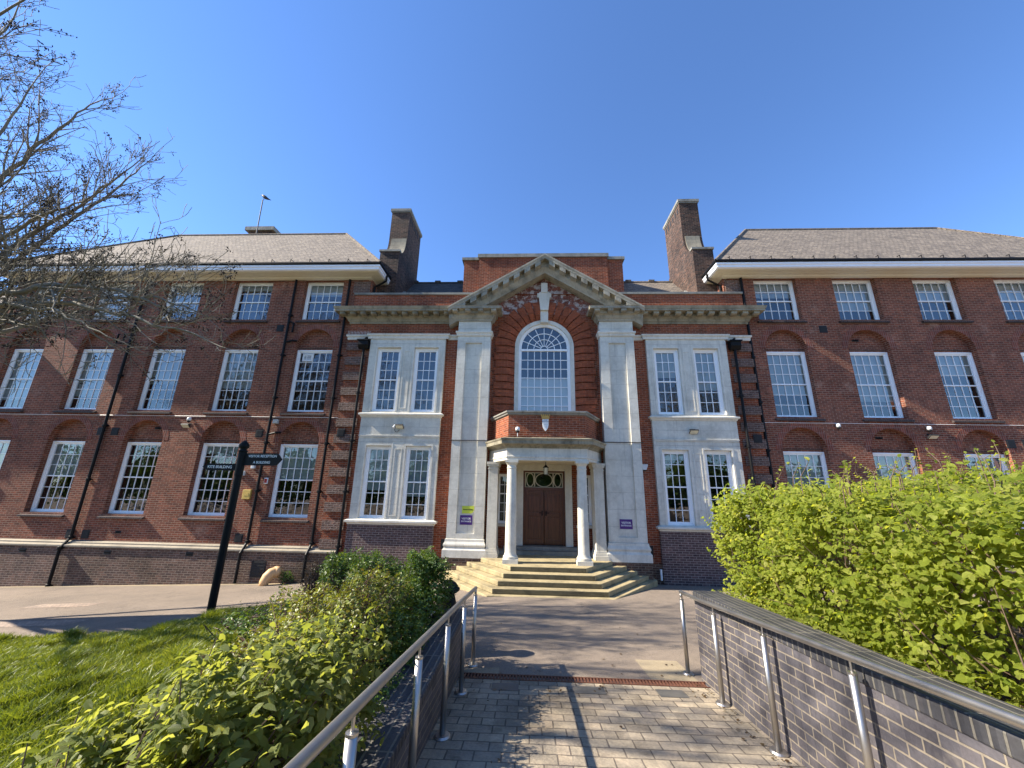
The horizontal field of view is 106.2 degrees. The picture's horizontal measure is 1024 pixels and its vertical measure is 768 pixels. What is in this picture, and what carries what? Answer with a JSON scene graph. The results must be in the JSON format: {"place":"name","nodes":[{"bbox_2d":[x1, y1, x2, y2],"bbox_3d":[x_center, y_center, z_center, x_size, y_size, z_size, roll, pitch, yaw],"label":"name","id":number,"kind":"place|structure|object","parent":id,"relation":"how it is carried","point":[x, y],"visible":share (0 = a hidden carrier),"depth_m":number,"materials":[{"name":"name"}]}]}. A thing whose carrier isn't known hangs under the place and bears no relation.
{"place":"outdoors","nodes":[
{"label":"outdoors","id":0,"kind":"place"},
{"bbox_2d":[0,600,317,767],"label":"grass","id":1,"kind":"structure","parent":0,"point":[44,680],"depth_m":3.87,"materials":[{"name":"green plant"}]},
{"bbox_2d":[0,584,1014,686],"bbox_3d":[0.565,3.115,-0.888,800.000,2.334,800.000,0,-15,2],"label":"plaza","id":2,"kind":"structure","parent":0,"point":[578,640],"depth_m":8.21,"materials":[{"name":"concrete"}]},
{"bbox_2d":[0,619,89,626],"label":"blister patch","id":3,"kind":"object","parent":2,"relation":"on","point":[34,623],"visible":1,"depth_m":8.27,"materials":[{"name":"beige concrete"}]},
{"bbox_2d":[24,603,100,607],"bbox_3d":[-11.794,5.820,10.110,1.654,0.083,0.498,2,-15,-3],"label":"blister patch","id":4,"kind":"object","parent":2,"relation":"on","point":[63,605],"visible":1,"depth_m":10.10,"materials":[{"name":"beige concrete"}]},
{"bbox_2d":[0,0,274,394],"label":"bare tree","id":5,"kind":"object","parent":2,"relation":"on","point":[30,306],"visible":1,"depth_m":9.16,"materials":[{"name":"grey plant"}]},
{"bbox_2d":[0,581,435,587],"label":"gutter strip","id":6,"kind":"object","parent":2,"relation":"on","point":[143,585],"visible":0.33,"depth_m":13.27,"materials":[{"name":"concrete"}]},
{"bbox_2d":[278,570,293,584],"bbox_3d":[-7.734,6.618,13.140,0.581,0.465,0.342,4,-16,-9],"label":"wall weed","id":7,"kind":"object","parent":6,"relation":"on","point":[289,575],"depth_m":13.12,"materials":[{"name":"green plant"}]},
{"bbox_2d":[258,566,281,585],"bbox_3d":[-8.178,6.528,13.004,0.358,0.621,0.603,-11,-20,37],"label":"clay pipe","id":8,"kind":"object","parent":2,"relation":"on","point":[268,575],"visible":0.95,"depth_m":12.91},
{"bbox_2d":[324,608,461,767],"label":"retaining wall","id":9,"kind":"structure","parent":2,"relation":"on","point":[392,751],"depth_m":3.23,"materials":[{"name":"grey brick"}]},
{"bbox_2d":[438,581,459,607],"bbox_3d":[-1.014,3.645,6.009,0.380,1.070,0.380,0,-15,2],"label":"bollard","id":10,"kind":"object","parent":2,"relation":"on","point":[452,600],"visible":0.24,"depth_m":6.00,"materials":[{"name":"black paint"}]},
{"bbox_2d":[464,668,498,673],"bbox_3d":[-0.429,3.907,5.232,0.500,0.037,0.270,0,-15,2],"label":"concrete kerb patch","id":11,"kind":"object","parent":2,"relation":"on","point":[484,670],"visible":0.6,"depth_m":5.26,"materials":[{"name":"grey concrete"}]},
{"bbox_2d":[0,199,1023,593],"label":"school building","id":12,"kind":"structure","parent":2,"relation":"on","point":[760,355],"depth_m":14.99,"materials":[{"name":"red brick"}]},
{"bbox_2d":[0,413,18,467],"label":"window","id":13,"kind":"structure","parent":12,"relation":"in","point":[9,429],"depth_m":15.52,"materials":[{"name":"white paint"}]},
{"bbox_2d":[0,324,50,411],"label":"window","id":14,"kind":"structure","parent":12,"relation":"in","point":[22,388],"depth_m":16.37,"materials":[{"name":"white paint"}]},
{"bbox_2d":[14,289,65,322],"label":"window","id":15,"kind":"structure","parent":12,"relation":"in","point":[42,289],"depth_m":17.29,"materials":[{"name":"white paint"}]},
{"bbox_2d":[17,413,92,516],"bbox_3d":[-17.575,3.109,15.051,2.050,3.928,0.438,0,-15,2],"label":"window","id":16,"kind":"structure","parent":12,"relation":"in","point":[71,439],"depth_m":15.28,"materials":[{"name":"white paint"}]},
{"bbox_2d":[52,324,120,412],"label":"window","id":17,"kind":"structure","parent":12,"relation":"in","point":[90,389],"depth_m":16.26,"materials":[{"name":"white paint"}]},
{"bbox_2d":[91,283,135,322],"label":"window","id":18,"kind":"structure","parent":12,"relation":"in","point":[114,307],"depth_m":17.06,"materials":[{"name":"white paint"}]},
{"bbox_2d":[96,414,168,518],"bbox_3d":[-14.458,3.128,14.901,2.050,3.928,0.406,0,-15,2],"label":"window","id":19,"kind":"structure","parent":12,"relation":"in","point":[146,433],"depth_m":15.14,"materials":[{"name":"white paint"}]},
{"bbox_2d":[127,324,192,413],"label":"window","id":20,"kind":"structure","parent":12,"relation":"in","point":[169,372],"depth_m":16.16,"materials":[{"name":"white paint"}]},
{"bbox_2d":[152,283,203,322],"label":"window","id":21,"kind":"structure","parent":12,"relation":"in","point":[197,300],"depth_m":17.01,"materials":[{"name":"white paint"}]},
{"bbox_2d":[180,423,190,427],"bbox_3d":[-12.734,1.617,15.030,0.300,0.185,0.206,0,-15,2],"label":"floodlight","id":22,"kind":"object","parent":12,"relation":"attached to","point":[186,425],"visible":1,"depth_m":14.99,"materials":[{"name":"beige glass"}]},
{"bbox_2d":[177,415,245,520],"bbox_3d":[-11.339,3.155,14.783,2.050,3.928,0.438,0,-15,2],"label":"window","id":23,"kind":"structure","parent":12,"relation":"in","point":[225,437],"depth_m":15.07,"materials":[{"name":"white paint"}]},
{"bbox_2d":[202,324,264,414],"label":"window","id":24,"kind":"structure","parent":12,"relation":"in","point":[238,366],"depth_m":16.05,"materials":[{"name":"white paint"}]},
{"bbox_2d":[242,490,251,498],"bbox_3d":[-9.841,4.097,14.276,0.300,0.340,0.096,0,-15,2],"label":"alarm box","id":25,"kind":"object","parent":12,"relation":"attached to","point":[246,494],"visible":1,"depth_m":14.24,"materials":[{"name":"yellow plastic"}]},
{"bbox_2d":[223,283,273,322],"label":"window","id":26,"kind":"structure","parent":12,"relation":"in","point":[245,287],"depth_m":16.87,"materials":[{"name":"white paint"}]},
{"bbox_2d":[255,199,262,233],"bbox_3d":[-13.862,-9.141,21.128,0.154,2.382,0.100,0,-15,2],"label":"aerial pole","id":27,"kind":"object","parent":12,"relation":"on","point":[259,217],"visible":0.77,"depth_m":21.11,"materials":[{"name":"grey metal"}]},
{"bbox_2d":[272,419,278,423],"bbox_3d":[-9.201,1.460,14.977,0.200,0.160,0.106,0,-15,2],"label":"junction box","id":28,"kind":"object","parent":12,"relation":"attached to","point":[275,421],"visible":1,"depth_m":14.94,"materials":[{"name":"white plastic"}]},
{"bbox_2d":[260,416,324,522],"bbox_3d":[-8.221,3.177,14.649,2.050,3.928,0.438,0,-15,2],"label":"window","id":29,"kind":"structure","parent":12,"relation":"in","point":[299,446],"depth_m":14.90,"materials":[{"name":"white paint"}]},
{"bbox_2d":[280,324,338,415],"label":"window","id":30,"kind":"structure","parent":12,"relation":"in","point":[319,342],"depth_m":15.96,"materials":[{"name":"white paint"}]},
{"bbox_2d":[295,283,343,322],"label":"window","id":31,"kind":"structure","parent":12,"relation":"in","point":[316,290],"depth_m":16.80,"materials":[{"name":"white paint"}]},
{"bbox_2d":[359,446,390,518],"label":"window","id":32,"kind":"structure","parent":12,"relation":"in","point":[376,471],"depth_m":14.29,"materials":[{"name":"white paint"}]},
{"bbox_2d":[372,348,400,410],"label":"window","id":33,"kind":"structure","parent":12,"relation":"in","point":[381,350],"depth_m":15.22,"materials":[{"name":"white paint"}]},
{"bbox_2d":[395,424,403,428],"bbox_3d":[-4.220,1.577,14.444,0.300,0.185,0.206,0,-15,2],"label":"floodlight","id":34,"kind":"object","parent":12,"relation":"attached to","point":[399,426],"visible":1,"depth_m":14.39,"materials":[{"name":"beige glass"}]},
{"bbox_2d":[400,446,430,519],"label":"window","id":35,"kind":"structure","parent":12,"relation":"in","point":[417,464],"depth_m":14.21,"materials":[{"name":"white paint"}]},
{"bbox_2d":[410,349,438,411],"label":"window","id":36,"kind":"structure","parent":12,"relation":"in","point":[412,409],"depth_m":15.15,"materials":[{"name":"white paint"}]},
{"bbox_2d":[460,515,472,524],"bbox_3d":[-1.596,4.733,13.386,0.430,0.315,0.018,0,-15,2],"label":"visitor sign","id":37,"kind":"object","parent":12,"relation":"attached to","point":[465,519],"visible":1,"depth_m":13.38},
{"bbox_2d":[462,506,473,512],"bbox_3d":[-1.540,4.404,13.476,0.420,0.250,0.018,0,-15,2],"label":"building sign","id":38,"kind":"object","parent":12,"relation":"attached to","point":[467,509],"visible":1,"depth_m":13.47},
{"bbox_2d":[498,474,506,526],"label":"window","id":39,"kind":"structure","parent":12,"relation":"in","point":[500,523],"depth_m":14.75,"materials":[{"name":"white paint"}]},
{"bbox_2d":[524,490,543,544],"bbox_3d":[0.843,5.053,14.624,0.723,1.960,0.133,0,-15,2],"label":"door","id":40,"kind":"structure","parent":12,"relation":"in","point":[534,499],"depth_m":14.63,"materials":[{"name":"brown wood"}]},
{"bbox_2d":[518,324,570,410],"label":"arched window","id":41,"kind":"structure","parent":12,"relation":"in","point":[534,394],"depth_m":15.26,"materials":[{"name":"white paint"}]},
{"bbox_2d":[541,414,549,430],"bbox_3d":[1.137,1.314,13.055,0.314,0.572,0.070,0,-15,2],"label":"crest","id":42,"kind":"object","parent":12,"relation":"attached to","point":[545,421],"visible":1,"depth_m":13.04,"materials":[{"name":"white plastic"}]},
{"bbox_2d":[543,465,548,475],"bbox_3d":[1.180,2.954,13.413,0.210,0.470,0.182,0,-15,2],"label":"hanging lantern","id":43,"kind":"object","parent":12,"relation":"hanging from","point":[545,469],"visible":0.96,"depth_m":13.35,"materials":[{"name":"white glass"}]},
{"bbox_2d":[544,490,563,544],"bbox_3d":[1.590,5.058,14.591,0.723,1.960,0.133,0,-15,2],"label":"door","id":44,"kind":"structure","parent":12,"relation":"in","point":[553,500],"depth_m":14.59,"materials":[{"name":"brown wood"}]},
{"bbox_2d":[576,475,591,528],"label":"window","id":45,"kind":"structure","parent":12,"relation":"in","point":[588,476],"depth_m":14.61,"materials":[{"name":"white paint"}]},
{"bbox_2d":[620,519,632,528],"bbox_3d":[3.903,4.792,13.145,0.430,0.315,0.018,0,-15,2],"label":"visitor sign","id":46,"kind":"object","parent":12,"relation":"attached to","point":[626,523],"visible":1,"depth_m":13.14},
{"bbox_2d":[642,464,647,470],"bbox_3d":[4.772,3.019,13.855,0.237,0.245,0.090,0,-15,2],"label":"alarm box","id":47,"kind":"object","parent":12,"relation":"attached to","point":[645,466],"visible":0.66,"depth_m":13.82,"materials":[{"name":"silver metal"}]},
{"bbox_2d":[653,349,683,413],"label":"window","id":48,"kind":"structure","parent":12,"relation":"in","point":[666,363],"depth_m":14.91,"materials":[{"name":"white paint"}]},
{"bbox_2d":[662,450,694,525],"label":"window","id":49,"kind":"structure","parent":12,"relation":"in","point":[677,455],"depth_m":13.73,"materials":[{"name":"white paint"}]},
{"bbox_2d":[689,429,698,433],"bbox_3d":[6.598,1.713,13.963,0.300,0.185,0.206,0,-15,2],"label":"floodlight","id":50,"kind":"object","parent":12,"relation":"attached to","point":[693,431],"visible":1,"depth_m":13.90,"materials":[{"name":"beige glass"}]},
{"bbox_2d":[693,350,724,414],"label":"window","id":51,"kind":"structure","parent":12,"relation":"in","point":[707,372],"depth_m":14.79,"materials":[{"name":"white paint"}]},
{"bbox_2d":[704,451,734,526],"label":"window","id":52,"kind":"structure","parent":12,"relation":"in","point":[727,453],"depth_m":13.78,"materials":[{"name":"white paint"}]},
{"bbox_2d":[753,281,807,322],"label":"window","id":53,"kind":"structure","parent":12,"relation":"in","point":[769,290],"depth_m":15.96,"materials":[{"name":"white paint"}]},
{"bbox_2d":[759,324,825,420],"bbox_3d":[10.705,-0.466,14.886,2.050,3.881,0.438,0,-15,2],"label":"window","id":54,"kind":"structure","parent":12,"relation":"in","point":[789,375],"depth_m":15.10,"materials":[{"name":"white paint"}]},
{"bbox_2d":[776,421,836,524],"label":"window","id":55,"kind":"structure","parent":12,"relation":"in","point":[796,444],"depth_m":14.15,"materials":[{"name":"white paint"}]},
{"bbox_2d":[832,280,889,322],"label":"window","id":56,"kind":"structure","parent":12,"relation":"in","point":[857,296],"depth_m":15.78,"materials":[{"name":"white paint"}]},
{"bbox_2d":[842,324,914,421],"bbox_3d":[13.831,-0.443,14.751,2.050,3.881,0.438,0,-15,2],"label":"window","id":57,"kind":"structure","parent":12,"relation":"in","point":[874,378],"depth_m":14.94,"materials":[{"name":"white paint"}]},
{"bbox_2d":[865,422,925,530],"bbox_3d":[13.758,3.337,13.704,2.050,3.928,0.438,0,-15,2],"label":"window","id":58,"kind":"structure","parent":12,"relation":"in","point":[885,450],"depth_m":14.04,"materials":[{"name":"white paint"}]},
{"bbox_2d":[926,426,931,431],"bbox_3d":[15.086,1.621,13.902,0.147,0.219,0.156,-13,-21,41],"label":"security camera","id":59,"kind":"object","parent":12,"relation":"attached to","point":[929,428],"visible":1,"depth_m":13.87,"materials":[{"name":"white plastic"}]},
{"bbox_2d":[927,434,939,438],"bbox_3d":[15.119,1.878,13.818,0.300,0.185,0.206,0,-15,2],"label":"floodlight","id":60,"kind":"object","parent":12,"relation":"attached to","point":[933,436],"visible":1,"depth_m":13.76,"materials":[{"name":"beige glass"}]},
{"bbox_2d":[912,280,973,322],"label":"window","id":61,"kind":"structure","parent":12,"relation":"in","point":[927,291],"depth_m":15.67,"materials":[{"name":"white paint"}]},
{"bbox_2d":[926,324,1005,422],"bbox_3d":[16.957,-0.420,14.617,2.050,3.881,0.438,0,-15,2],"label":"window","id":62,"kind":"structure","parent":12,"relation":"in","point":[954,358],"depth_m":14.86,"materials":[{"name":"white paint"}]},
{"bbox_2d":[955,423,1023,533],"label":"window","id":63,"kind":"structure","parent":12,"relation":"in","point":[967,439],"depth_m":13.92,"materials":[{"name":"white paint"}]},
{"bbox_2d":[993,280,1023,322],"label":"window","id":64,"kind":"structure","parent":12,"relation":"in","point":[1009,291],"depth_m":15.58,"materials":[{"name":"white paint"}]},
{"bbox_2d":[1011,326,1023,361],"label":"window","id":65,"kind":"structure","parent":12,"relation":"in","point":[1017,341],"depth_m":14.81,"materials":[{"name":"white paint"}]},
{"bbox_2d":[439,545,657,599],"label":"entrance steps","id":66,"kind":"structure","parent":2,"relation":"on","point":[547,571],"depth_m":11.43,"materials":[{"name":"stone"}]},
{"bbox_2d":[458,672,709,687],"bbox_3d":[0.900,3.861,4.951,3.180,0.095,0.150,0,-15,2],"label":"drain channel","id":67,"kind":"object","parent":2,"relation":"on","point":[691,684],"visible":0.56,"depth_m":4.96,"materials":[{"name":"metal"}]},
{"bbox_2d":[416,678,805,767],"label":"ramp","id":68,"kind":"structure","parent":2,"relation":"on","point":[530,724],"depth_m":3.67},
{"bbox_2d":[283,586,477,767],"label":"handrail","id":69,"kind":"object","parent":68,"relation":"on","point":[306,755],"visible":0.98,"depth_m":2.57,"materials":[{"name":"silver metal"}]},
{"bbox_2d":[573,686,605,693],"bbox_3d":[0.933,3.698,4.647,0.370,0.025,0.240,0,-15,2],"label":"cover plate","id":70,"kind":"object","parent":68,"relation":"on","point":[584,689],"visible":1,"depth_m":4.64,"materials":[{"name":"grey metal"}]},
{"bbox_2d":[655,689,688,697],"bbox_3d":[1.913,3.705,4.605,0.330,0.025,0.240,0,-15,2],"label":"cover plate","id":71,"kind":"object","parent":68,"relation":"on","point":[671,693],"visible":1,"depth_m":4.60,"materials":[{"name":"grey metal"}]},
{"bbox_2d":[679,590,1023,767],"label":"handrail","id":72,"kind":"object","parent":68,"relation":"on","point":[776,749],"visible":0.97,"depth_m":2.64,"materials":[{"name":"silver metal"}]},
{"bbox_2d":[474,621,792,767],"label":"dead leaves","id":73,"kind":"object","parent":2,"relation":"on","point":[786,760],"visible":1,"depth_m":4.53,"materials":[{"name":"brown plant"}]},
{"bbox_2d":[635,659,696,680],"bbox_3d":[2.139,4.008,5.384,0.620,0.056,0.820,0,-15,2],"label":"concrete patch","id":74,"kind":"object","parent":2,"relation":"on","point":[654,669],"visible":0.8,"depth_m":5.38,"materials":[{"name":"beige concrete"}]},
{"bbox_2d":[692,591,1023,767],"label":"retaining wall","id":75,"kind":"structure","parent":2,"relation":"on","point":[909,726],"depth_m":2.89,"materials":[{"name":"grey brick"}]},
{"bbox_2d":[0,0,1023,289],"label":"sky","id":76,"kind":"structure","parent":0,"point":[503,126],"materials":[{"name":"blue"}]},
{"bbox_2d":[746,599,1023,708],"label":"hedge bed","id":77,"kind":"object","parent":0,"point":[1019,635],"depth_m":4.06,"materials":[{"name":"soil"}]},
{"bbox_2d":[701,439,1023,706],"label":"hornbeam hedge","id":78,"kind":"object","parent":77,"relation":"on","point":[903,601],"visible":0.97,"depth_m":3.12,"materials":[{"name":"green plant"}]},
{"bbox_2d":[711,587,1023,708],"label":"ground cover","id":79,"kind":"object","parent":77,"relation":"on","point":[784,613],"visible":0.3,"depth_m":3.07,"materials":[{"name":"green plant"}]},
{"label":"lawn","id":80,"kind":"structure","parent":0,"visible":0},
{"bbox_2d":[202,440,282,611],"bbox_3d":[-5.913,3.094,8.064,1.857,3.816,0.208,0,-16,4],"label":"fingerpost","id":81,"kind":"object","parent":80,"relation":"on","point":[244,458],"visible":0.99,"depth_m":8.26,"materials":[{"name":"black metal"}]},
{"bbox_2d":[206,601,407,767],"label":"planting bed","id":82,"kind":"object","parent":80,"relation":"on","point":[386,665],"depth_m":3.74,"materials":[{"name":"soil"}]},
{"bbox_2d":[11,601,391,767],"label":"hornbeam shrub","id":83,"kind":"object","parent":82,"relation":"on","point":[259,717],"visible":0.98,"depth_m":1.77,"materials":[{"name":"green plant"}]},
{"bbox_2d":[203,599,315,657],"bbox_3d":[-3.162,3.253,5.089,1.488,0.889,2.836,9,-17,-25],"label":"leafy shrub","id":84,"kind":"object","parent":82,"relation":"on","point":[250,622],"visible":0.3,"depth_m":4.67,"materials":[{"name":"green plant"}]},
{"bbox_2d":[190,561,415,690],"bbox_3d":[-1.954,2.312,3.660,1.856,0.957,2.168,0,-15,2],"label":"bronze shrub","id":85,"kind":"object","parent":82,"relation":"on","point":[353,607],"visible":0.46,"depth_m":3.69,"materials":[{"name":"green plant"}]},
{"bbox_2d":[298,557,340,602],"bbox_3d":[-3.284,3.449,6.660,0.812,0.860,0.822,13,-20,-38],"label":"twiggy shrub","id":86,"kind":"object","parent":82,"relation":"on","point":[312,578],"visible":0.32,"depth_m":6.57,"materials":[{"name":"brown plant"}]},
{"bbox_2d":[273,608,445,767],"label":"ground cover","id":87,"kind":"object","parent":82,"relation":"on","point":[386,690],"visible":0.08,"depth_m":3.46,"materials":[{"name":"green plant"}]},
{"bbox_2d":[313,546,406,608],"bbox_3d":[-2.443,3.143,6.270,1.935,0.983,1.467,0,-15,2],"label":"loose shrub","id":88,"kind":"object","parent":82,"relation":"on","point":[344,562],"visible":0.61,"depth_m":6.23,"materials":[{"name":"green plant"}]},
{"bbox_2d":[359,545,457,678],"bbox_3d":[-1.263,2.617,4.755,0.984,1.033,2.657,0,-15,2],"label":"rounded shrub","id":89,"kind":"object","parent":82,"relation":"on","point":[428,568],"visible":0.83,"depth_m":4.71,"materials":[{"name":"green plant"}]}
]}

